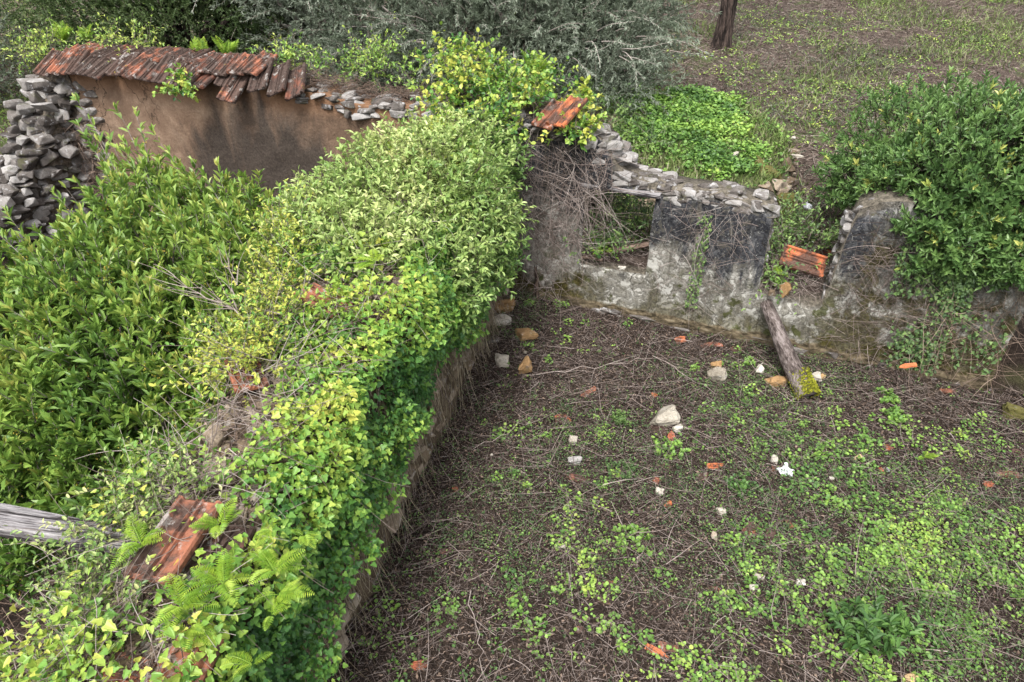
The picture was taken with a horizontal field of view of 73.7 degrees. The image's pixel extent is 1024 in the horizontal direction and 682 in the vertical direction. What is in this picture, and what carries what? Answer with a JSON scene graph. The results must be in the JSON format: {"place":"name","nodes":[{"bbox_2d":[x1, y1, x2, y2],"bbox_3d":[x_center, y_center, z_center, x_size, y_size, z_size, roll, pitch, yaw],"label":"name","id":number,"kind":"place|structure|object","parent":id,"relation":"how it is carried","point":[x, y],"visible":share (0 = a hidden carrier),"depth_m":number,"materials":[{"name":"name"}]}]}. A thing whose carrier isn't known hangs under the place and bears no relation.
{"place":"outdoors","nodes":[
{"label":"outdoors","id":0,"kind":"place"},
{"bbox_2d":[0,0,1023,681],"bbox_3d":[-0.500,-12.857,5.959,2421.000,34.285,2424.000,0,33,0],"label":"ground","id":1,"kind":"structure","parent":0,"point":[1014,362],"depth_m":6.42,"materials":[{"name":"soil"}]},
{"bbox_2d":[0,1,44,122],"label":"scrubby tree","id":2,"kind":"object","parent":1,"relation":"on","point":[4,78],"visible":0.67,"depth_m":12.39,"materials":[{"name":"green plant"}]},
{"bbox_2d":[0,78,100,259],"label":"stone wall","id":3,"kind":"structure","parent":1,"relation":"on","point":[35,167],"depth_m":10.61,"materials":[{"name":"grey stone"}]},
{"bbox_2d":[27,95,130,209],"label":"dead creeper","id":4,"kind":"object","parent":3,"relation":"attached to","point":[91,171],"visible":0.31,"depth_m":10.94,"materials":[{"name":"plant"}]},
{"bbox_2d":[0,538,124,681],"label":"twig litter","id":5,"kind":"object","parent":1,"relation":"on","point":[22,637],"visible":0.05,"depth_m":5.01,"materials":[{"name":"plant"}]},
{"bbox_2d":[0,92,306,613],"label":"bay laurel","id":6,"kind":"object","parent":1,"relation":"on","point":[80,361],"visible":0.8,"depth_m":5.21,"materials":[{"name":"green plant"}]},
{"bbox_2d":[0,0,355,77],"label":"evergreen oak","id":7,"kind":"object","parent":1,"relation":"on","point":[219,24],"visible":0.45,"depth_m":12.13,"materials":[{"name":"green plant"}]},
{"bbox_2d":[0,104,529,681],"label":"ivy","id":8,"kind":"object","parent":1,"relation":"on","point":[408,400],"visible":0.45,"depth_m":4.11,"materials":[{"name":"green plant"}]},
{"bbox_2d":[110,515,163,568],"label":"fern","id":9,"kind":"object","parent":8,"relation":"on","point":[131,545],"visible":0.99,"depth_m":3.38,"materials":[{"name":"green plant"}]},
{"bbox_2d":[156,623,213,650],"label":"fern","id":10,"kind":"object","parent":8,"relation":"on","point":[188,632],"visible":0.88,"depth_m":3.01,"materials":[{"name":"green plant"}]},
{"bbox_2d":[189,497,242,538],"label":"fern","id":11,"kind":"object","parent":8,"relation":"on","point":[214,527],"visible":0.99,"depth_m":3.39,"materials":[{"name":"green plant"}]},
{"bbox_2d":[184,548,250,603],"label":"fern","id":12,"kind":"object","parent":8,"relation":"on","point":[222,577],"visible":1,"depth_m":3.17,"materials":[{"name":"green plant"}]},
{"bbox_2d":[253,518,276,546],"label":"fern","id":13,"kind":"object","parent":8,"relation":"on","point":[262,532],"visible":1,"depth_m":3.24,"materials":[{"name":"green plant"}]},
{"bbox_2d":[248,548,305,584],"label":"fern","id":14,"kind":"object","parent":8,"relation":"on","point":[269,555],"visible":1,"depth_m":3.08,"materials":[{"name":"green plant"}]},
{"bbox_2d":[263,591,293,630],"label":"fern","id":15,"kind":"object","parent":8,"relation":"attached to","point":[275,607],"visible":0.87,"depth_m":2.97,"materials":[{"name":"green plant"}]},
{"bbox_2d":[253,577,314,604],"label":"fern","id":16,"kind":"object","parent":8,"relation":"attached to","point":[282,594],"visible":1,"depth_m":2.99,"materials":[{"name":"green plant"}]},
{"bbox_2d":[65,119,509,681],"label":"stone wall","id":17,"kind":"structure","parent":1,"relation":"on","point":[221,437],"depth_m":4.74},
{"bbox_2d":[0,503,148,558],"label":"timber beam","id":18,"kind":"structure","parent":17,"relation":"on","point":[24,519],"depth_m":3.68,"materials":[{"name":"wood"}]},
{"bbox_2d":[0,464,246,681],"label":"bramble","id":19,"kind":"object","parent":17,"relation":"attached to","point":[93,588],"visible":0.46,"depth_m":3.40,"materials":[{"name":"green plant"}]},
{"bbox_2d":[94,651,161,681],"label":"roof tile","id":20,"kind":"object","parent":17,"relation":"on","point":[132,675],"visible":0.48,"depth_m":3.04,"materials":[{"name":"ceramic"}]},
{"bbox_2d":[6,411,273,613],"bbox_3d":[-1.994,0.910,3.855,1.362,0.920,1.128,0,33,0],"label":"bramble","id":21,"kind":"object","parent":17,"relation":"attached to","point":[152,507],"visible":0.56,"depth_m":3.72,"materials":[{"name":"green plant"}]},
{"bbox_2d":[122,495,222,584],"bbox_3d":[-1.714,1.001,3.469,0.276,0.047,0.469,3,41,15],"label":"roof tile","id":22,"kind":"object","parent":17,"relation":"on","point":[185,550],"visible":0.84,"depth_m":3.44,"materials":[{"name":"ceramic"}]},
{"bbox_2d":[154,573,219,630],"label":"fern","id":23,"kind":"object","parent":17,"relation":"on","point":[174,610],"visible":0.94,"depth_m":3.11,"materials":[{"name":"green plant"}]},
{"bbox_2d":[152,630,223,681],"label":"roof tile","id":24,"kind":"object","parent":17,"relation":"on","point":[202,665],"visible":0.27,"depth_m":3.05,"materials":[{"name":"ceramic"}]},
{"bbox_2d":[161,521,256,607],"bbox_3d":[-1.532,1.115,3.469,0.270,0.046,0.460,11,38,2],"label":"roof tile","id":25,"kind":"object","parent":17,"relation":"on","point":[224,538],"visible":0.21,"depth_m":3.54,"materials":[{"name":"ceramic"}]},
{"bbox_2d":[219,651,271,677],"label":"fern","id":26,"kind":"object","parent":17,"relation":"on","point":[245,661],"visible":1,"depth_m":2.83,"materials":[{"name":"green plant"}]},
{"bbox_2d":[224,357,268,393],"bbox_3d":[-1.775,0.207,4.560,0.216,0.037,0.368,-12,38,-28],"label":"roof tile","id":27,"kind":"object","parent":17,"relation":"on","point":[248,378],"visible":0.45,"depth_m":4.49,"materials":[{"name":"ceramic"}]},
{"bbox_2d":[71,172,434,681],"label":"leaf litter","id":28,"kind":"object","parent":17,"relation":"on","point":[151,665],"visible":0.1,"depth_m":3.96,"materials":[{"name":"plant"}]},
{"bbox_2d":[149,172,361,427],"bbox_3d":[-1.840,-0.510,5.481,1.429,1.175,3.046,0,33,0],"label":"flowering bramble","id":29,"kind":"object","parent":17,"relation":"attached to","point":[254,346],"visible":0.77,"depth_m":4.84,"materials":[{"name":"green plant"}]},
{"bbox_2d":[129,260,239,313],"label":"bare branch","id":30,"kind":"object","parent":29,"relation":"on","point":[225,305],"visible":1,"depth_m":4.75,"materials":[{"name":"wood"}]},
{"bbox_2d":[293,282,353,318],"bbox_3d":[-1.422,-0.310,5.146,0.391,0.039,0.230,28,37,18],"label":"roof tile","id":31,"kind":"object","parent":17,"relation":"on","point":[312,291],"visible":0.35,"depth_m":5.16,"materials":[{"name":"ceramic"}]},
{"bbox_2d":[352,249,384,269],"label":"fern","id":32,"kind":"object","parent":17,"relation":"attached to","point":[361,265],"visible":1,"depth_m":5.16,"materials":[{"name":"green plant"}]},
{"bbox_2d":[252,267,517,681],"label":"dead creeper","id":33,"kind":"object","parent":17,"relation":"attached to","point":[478,343],"visible":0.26,"depth_m":5.75,"materials":[{"name":"plant"}]},
{"bbox_2d":[258,102,538,339],"bbox_3d":[-1.035,-1.207,6.716,2.639,1.982,3.517,0,33,0],"label":"climbing shrub","id":34,"kind":"object","parent":17,"relation":"on","point":[485,230],"visible":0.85,"depth_m":6.18,"materials":[{"name":"green plant"}]},
{"bbox_2d":[191,0,403,83],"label":"olive tree","id":35,"kind":"object","parent":1,"relation":"on","point":[285,10],"visible":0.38,"depth_m":11.74,"materials":[{"name":"green plant"}]},
{"bbox_2d":[270,0,722,117],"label":"olive tree","id":36,"kind":"object","parent":1,"relation":"on","point":[533,26],"visible":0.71,"depth_m":11.00,"materials":[{"name":"green plant"}]},
{"bbox_2d":[0,0,1020,250],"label":"hillside herbs","id":37,"kind":"object","parent":1,"relation":"on","point":[776,74],"visible":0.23,"depth_m":14.67,"materials":[{"name":"green plant"}]},
{"bbox_2d":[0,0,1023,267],"bbox_3d":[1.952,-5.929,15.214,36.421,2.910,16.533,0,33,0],"label":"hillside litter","id":38,"kind":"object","parent":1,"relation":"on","point":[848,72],"visible":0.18,"depth_m":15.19,"materials":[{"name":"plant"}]},
{"bbox_2d":[25,65,1023,391],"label":"stone wall","id":39,"kind":"structure","parent":1,"relation":"on","point":[277,137],"depth_m":8.26,"materials":[{"name":"stone"}]},
{"bbox_2d":[32,48,61,77],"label":"roof tile","id":40,"kind":"object","parent":39,"relation":"on","point":[47,61],"visible":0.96,"depth_m":10.40,"materials":[{"name":"ceramic"}]},
{"bbox_2d":[45,47,78,75],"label":"roof tile","id":41,"kind":"object","parent":39,"relation":"on","point":[56,65],"visible":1,"depth_m":10.29,"materials":[{"name":"ceramic"}]},
{"bbox_2d":[50,19,73,42],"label":"fern","id":42,"kind":"object","parent":39,"relation":"on","point":[63,34],"visible":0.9,"depth_m":11.06,"materials":[{"name":"green plant"}]},
{"bbox_2d":[58,48,91,74],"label":"roof tile","id":43,"kind":"object","parent":39,"relation":"on","point":[71,64],"visible":1,"depth_m":10.17,"materials":[{"name":"ceramic"}]},
{"bbox_2d":[0,6,176,74],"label":"wall herbs","id":44,"kind":"object","parent":39,"relation":"on","point":[45,43],"depth_m":10.63,"materials":[{"name":"green plant"}]},
{"bbox_2d":[72,50,106,75],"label":"roof tile","id":45,"kind":"object","parent":39,"relation":"on","point":[83,68],"visible":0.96,"depth_m":10.07,"materials":[{"name":"ceramic"}]},
{"bbox_2d":[86,53,117,79],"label":"roof tile","id":46,"kind":"object","parent":39,"relation":"on","point":[99,69],"visible":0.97,"depth_m":9.98,"materials":[{"name":"ceramic"}]},
{"bbox_2d":[105,51,140,75],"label":"roof tile","id":47,"kind":"object","parent":39,"relation":"on","point":[119,65],"visible":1,"depth_m":9.88,"materials":[{"name":"ceramic"}]},
{"bbox_2d":[117,52,148,79],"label":"roof tile","id":48,"kind":"object","parent":39,"relation":"on","point":[133,67],"visible":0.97,"depth_m":9.81,"materials":[{"name":"ceramic"}]},
{"bbox_2d":[131,54,160,81],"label":"roof tile","id":49,"kind":"object","parent":39,"relation":"on","point":[144,71],"visible":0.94,"depth_m":9.68,"materials":[{"name":"ceramic"}]},
{"bbox_2d":[145,45,181,61],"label":"roof tile","id":50,"kind":"object","parent":49,"relation":"on","point":[163,51],"visible":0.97,"depth_m":9.92,"materials":[{"name":"ceramic"}]},
{"bbox_2d":[150,52,180,84],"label":"roof tile","id":51,"kind":"object","parent":39,"relation":"on","point":[158,74],"visible":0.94,"depth_m":9.62,"materials":[{"name":"ceramic"}]},
{"bbox_2d":[152,62,199,102],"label":"climber sprig","id":52,"kind":"object","parent":39,"relation":"on","point":[188,89],"visible":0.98,"depth_m":9.23,"materials":[{"name":"green plant"}]},
{"bbox_2d":[161,55,196,87],"bbox_3d":[-4.639,-3.763,9.532,0.297,0.051,0.506,19,72,16],"label":"roof tile","id":53,"kind":"object","parent":39,"relation":"on","point":[173,82],"visible":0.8,"depth_m":9.55,"materials":[{"name":"ceramic"}]},
{"bbox_2d":[176,57,212,83],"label":"roof tile","id":54,"kind":"object","parent":39,"relation":"on","point":[192,67],"visible":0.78,"depth_m":9.45,"materials":[{"name":"ceramic"}]},
{"bbox_2d":[189,73,216,88],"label":"roof tile","id":55,"kind":"object","parent":39,"relation":"on","point":[202,80],"visible":0.5,"depth_m":9.29,"materials":[{"name":"ceramic"}]},
{"bbox_2d":[195,52,227,73],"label":"roof tile","id":56,"kind":"object","parent":55,"relation":"on","point":[210,66],"visible":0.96,"depth_m":9.39,"materials":[{"name":"ceramic"}]},
{"bbox_2d":[211,35,238,53],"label":"fern","id":57,"kind":"object","parent":39,"relation":"on","point":[227,47],"visible":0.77,"depth_m":9.86,"materials":[{"name":"green plant"}]},
{"bbox_2d":[213,54,246,87],"bbox_3d":[-3.839,-3.683,9.308,0.297,0.051,0.506,13,71,19],"label":"roof tile","id":58,"kind":"object","parent":39,"relation":"on","point":[220,81],"visible":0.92,"depth_m":9.27,"materials":[{"name":"ceramic"}]},
{"bbox_2d":[211,51,243,76],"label":"roof tile","id":59,"kind":"object","parent":58,"relation":"on","point":[220,69],"visible":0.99,"depth_m":9.32,"materials":[{"name":"ceramic"}]},
{"bbox_2d":[226,52,256,75],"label":"roof tile","id":60,"kind":"object","parent":58,"relation":"on","point":[238,65],"visible":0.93,"depth_m":9.22,"materials":[{"name":"ceramic"}]},
{"bbox_2d":[216,74,250,103],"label":"roof tile","id":61,"kind":"object","parent":39,"relation":"on","point":[233,93],"visible":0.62,"depth_m":9.18,"materials":[{"name":"ceramic"}]},
{"bbox_2d":[246,57,274,92],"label":"roof tile","id":62,"kind":"object","parent":39,"relation":"on","point":[260,82],"visible":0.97,"depth_m":9.05,"materials":[{"name":"ceramic"}]},
{"bbox_2d":[241,50,278,75],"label":"roof tile","id":63,"kind":"object","parent":62,"relation":"on","point":[257,65],"visible":1,"depth_m":9.11,"materials":[{"name":"ceramic"}]},
{"bbox_2d":[266,59,290,97],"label":"roof tile","id":64,"kind":"object","parent":39,"relation":"on","point":[278,81],"visible":1,"depth_m":9.02,"materials":[{"name":"ceramic"}]},
{"bbox_2d":[285,62,306,100],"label":"roof tile","id":65,"kind":"object","parent":39,"relation":"on","point":[295,86],"visible":0.98,"depth_m":8.94,"materials":[{"name":"ceramic"}]},
{"bbox_2d":[246,11,429,90],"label":"wall herbs","id":66,"kind":"object","parent":39,"relation":"on","point":[380,48],"depth_m":9.57,"materials":[{"name":"green plant"}]},
{"bbox_2d":[66,35,623,133],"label":"twig litter","id":67,"kind":"object","parent":39,"relation":"on","point":[344,82],"visible":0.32,"depth_m":8.93,"materials":[{"name":"wood"}]},
{"bbox_2d":[407,21,508,119],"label":"ivy clump","id":68,"kind":"object","parent":39,"relation":"on","point":[458,74],"visible":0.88,"depth_m":8.16,"materials":[{"name":"green plant"}]},
{"bbox_2d":[435,42,578,147],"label":"ivy clump","id":69,"kind":"object","parent":39,"relation":"on","point":[512,86],"visible":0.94,"depth_m":7.93,"materials":[{"name":"green plant"}]},
{"bbox_2d":[531,98,563,129],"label":"roof tile","id":70,"kind":"object","parent":39,"relation":"on","point":[549,110],"visible":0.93,"depth_m":7.83,"materials":[{"name":"ceramic"}]},
{"bbox_2d":[546,95,588,127],"bbox_3d":[0.621,-2.592,7.701,0.270,0.046,0.460,27,72,41],"label":"roof tile","id":71,"kind":"object","parent":70,"relation":"on","point":[567,104],"visible":0.98,"depth_m":7.70,"materials":[{"name":"ceramic"}]},
{"bbox_2d":[443,80,682,316],"bbox_3d":[0.351,-1.529,8.054,3.160,2.896,0.873,13,35,19],"label":"dead creeper","id":72,"kind":"object","parent":39,"relation":"attached to","point":[572,235],"visible":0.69,"depth_m":8.25,"materials":[{"name":"brown plant"}]},
{"bbox_2d":[531,75,608,151],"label":"ivy clump","id":73,"kind":"object","parent":39,"relation":"on","point":[585,90],"visible":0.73,"depth_m":7.74,"materials":[{"name":"green plant"}]},
{"bbox_2d":[584,223,634,259],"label":"ivy sprig","id":74,"kind":"object","parent":39,"relation":"on","point":[598,255],"visible":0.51,"depth_m":8.68,"materials":[{"name":"green plant"}]},
{"bbox_2d":[625,179,767,338],"bbox_3d":[2.106,-0.904,7.970,1.682,1.936,0.596,21,38,29],"label":"dead creeper","id":75,"kind":"object","parent":39,"relation":"attached to","point":[688,244],"visible":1,"depth_m":7.88,"materials":[{"name":"plant"}]},
{"bbox_2d":[684,214,712,308],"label":"ivy","id":76,"kind":"object","parent":39,"relation":"attached to","point":[698,266],"visible":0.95,"depth_m":8.07,"materials":[{"name":"green plant"}]},
{"bbox_2d":[576,226,827,305],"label":"twig litter","id":77,"kind":"object","parent":39,"relation":"on","point":[786,278],"visible":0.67,"depth_m":8.06,"materials":[{"name":"wood"}]},
{"bbox_2d":[779,244,827,278],"bbox_3d":[3.444,-0.952,8.072,0.515,0.052,0.302,20,67,11],"label":"roof tile","id":78,"kind":"object","parent":39,"relation":"on","point":[807,258],"visible":0.93,"depth_m":8.07,"materials":[{"name":"ceramic"}]},
{"bbox_2d":[792,207,1000,386],"bbox_3d":[4.002,-0.441,7.159,2.033,2.045,0.587,13,35,18],"label":"dead creeper","id":79,"kind":"object","parent":39,"relation":"attached to","point":[885,284],"visible":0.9,"depth_m":7.39,"materials":[{"name":"plant"}]},
{"bbox_2d":[880,245,1017,375],"bbox_3d":[4.603,-0.253,7.250,1.273,1.489,0.170,13,35,19],"label":"ivy","id":80,"kind":"object","parent":39,"relation":"attached to","point":[960,286],"visible":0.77,"depth_m":7.22,"materials":[{"name":"green plant"}]},
{"bbox_2d":[878,275,1023,403],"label":"dead creeper","id":81,"kind":"object","parent":39,"relation":"attached to","point":[952,328],"visible":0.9,"depth_m":7.25,"materials":[{"name":"plant"}]},
{"bbox_2d":[515,328,537,340],"bbox_3d":[0.175,-0.068,8.280,0.242,0.175,0.249,-12,30,-14],"label":"stone","id":82,"kind":"object","parent":1,"relation":"on","point":[527,333],"visible":0.91,"depth_m":8.20,"materials":[{"name":"stone"}]},
{"bbox_2d":[562,190,653,264],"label":"shrub","id":83,"kind":"object","parent":1,"relation":"on","point":[643,211],"visible":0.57,"depth_m":8.61,"materials":[{"name":"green plant"}]},
{"bbox_2d":[536,39,685,153],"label":"wall herbs","id":84,"kind":"object","parent":1,"relation":"on","point":[620,110],"depth_m":10.58,"materials":[{"name":"green plant"}]},
{"bbox_2d":[605,454,638,480],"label":"leafy weed","id":85,"kind":"object","parent":1,"relation":"on","point":[625,465],"visible":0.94,"depth_m":6.47,"materials":[{"name":"green plant"}]},
{"bbox_2d":[612,523,652,555],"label":"leafy weed","id":86,"kind":"object","parent":1,"relation":"on","point":[628,527],"visible":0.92,"depth_m":5.77,"materials":[{"name":"green plant"}]},
{"bbox_2d":[650,404,679,426],"bbox_3d":[1.580,0.781,7.108,0.310,0.222,0.291,-5,39,-15],"label":"stone","id":87,"kind":"object","parent":1,"relation":"on","point":[668,415],"visible":0.96,"depth_m":7.01,"materials":[{"name":"stone"}]},
{"bbox_2d":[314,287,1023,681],"bbox_3d":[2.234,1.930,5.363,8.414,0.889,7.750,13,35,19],"label":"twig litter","id":88,"kind":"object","parent":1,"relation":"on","point":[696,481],"visible":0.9,"depth_m":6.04,"materials":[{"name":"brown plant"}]},
{"bbox_2d":[651,435,690,459],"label":"leafy weed","id":89,"kind":"object","parent":1,"relation":"on","point":[677,443],"visible":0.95,"depth_m":6.73,"materials":[{"name":"green plant"}]},
{"bbox_2d":[331,286,1023,681],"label":"dark herbs","id":90,"kind":"object","parent":1,"relation":"on","point":[785,526],"visible":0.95,"depth_m":6.06,"materials":[{"name":"green plant"}]},
{"bbox_2d":[346,286,1023,681],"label":"clover","id":91,"kind":"object","parent":1,"relation":"on","point":[896,550],"visible":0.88,"depth_m":5.57,"materials":[{"name":"green plant"}]},
{"bbox_2d":[601,82,800,210],"bbox_3d":[2.853,-3.092,10.802,3.324,1.160,4.378,0,33,0],"label":"leafy ground cover","id":92,"kind":"object","parent":1,"relation":"on","point":[720,127],"visible":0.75,"depth_m":10.31,"materials":[{"name":"plant"}]},
{"bbox_2d":[707,367,726,382],"bbox_3d":[2.339,0.390,7.786,0.225,0.181,0.168,-2,45,18],"label":"stone","id":93,"kind":"object","parent":1,"relation":"on","point":[719,373],"visible":0.96,"depth_m":7.73,"materials":[{"name":"stone"}]},
{"bbox_2d":[710,0,737,50],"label":"pine tree","id":94,"kind":"object","parent":1,"relation":"on","point":[722,36],"visible":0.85,"depth_m":15.36,"materials":[{"name":"brown plant"}]},
{"bbox_2d":[725,471,762,498],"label":"leafy weed","id":95,"kind":"object","parent":1,"relation":"on","point":[743,484],"visible":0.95,"depth_m":6.28,"materials":[{"name":"green plant"}]},
{"bbox_2d":[764,375,787,388],"bbox_3d":[2.993,0.455,7.700,0.291,0.179,0.161,-8,39,-12],"label":"stone","id":96,"kind":"object","parent":1,"relation":"on","point":[774,381],"visible":0.88,"depth_m":7.63,"materials":[{"name":"stone"}]},
{"bbox_2d":[760,299,820,398],"bbox_3d":[3.093,0.078,7.706,0.284,0.290,1.260,-8,61,-12],"label":"leaning log","id":97,"kind":"object","parent":1,"relation":"on","point":[800,379],"visible":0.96,"depth_m":7.56,"materials":[{"name":"brown wood"}]},
{"bbox_2d":[741,187,840,314],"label":"weed","id":98,"kind":"object","parent":1,"relation":"on","point":[829,236],"visible":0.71,"depth_m":8.34,"materials":[{"name":"green plant"}]},
{"bbox_2d":[582,1,1023,280],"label":"scrub","id":99,"kind":"object","parent":1,"relation":"on","point":[874,60],"depth_m":14.30,"materials":[{"name":"plant"}]},
{"bbox_2d":[826,590,908,660],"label":"leafy weed","id":100,"kind":"object","parent":1,"relation":"on","point":[867,623],"visible":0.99,"depth_m":4.91,"materials":[{"name":"green plant"}]},
{"bbox_2d":[876,386,900,403],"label":"leafy weed","id":101,"kind":"object","parent":1,"relation":"on","point":[887,398],"visible":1,"depth_m":7.40,"materials":[{"name":"green plant"}]},
{"bbox_2d":[880,404,908,423],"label":"leafy weed","id":102,"kind":"object","parent":1,"relation":"on","point":[896,411],"visible":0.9,"depth_m":7.16,"materials":[{"name":"green plant"}]},
{"bbox_2d":[869,601,927,646],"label":"leafy weed","id":103,"kind":"object","parent":1,"relation":"on","point":[896,626],"visible":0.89,"depth_m":4.99,"materials":[{"name":"green plant"}]},
{"bbox_2d":[810,65,1023,292],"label":"evergreen bush","id":104,"kind":"object","parent":1,"relation":"on","point":[950,162],"visible":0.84,"depth_m":6.90,"materials":[{"name":"green plant"}]},
{"bbox_2d":[1002,402,1023,421],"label":"stone","id":105,"kind":"object","parent":1,"relation":"on","point":[1017,411],"visible":0.88,"depth_m":7.12,"materials":[{"name":"stone"}]},
{"bbox_2d":[0,0,1023,251],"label":"grass","id":106,"kind":"structure","parent":0,"point":[924,54],"depth_m":15.25,"materials":[{"name":"green plant"}]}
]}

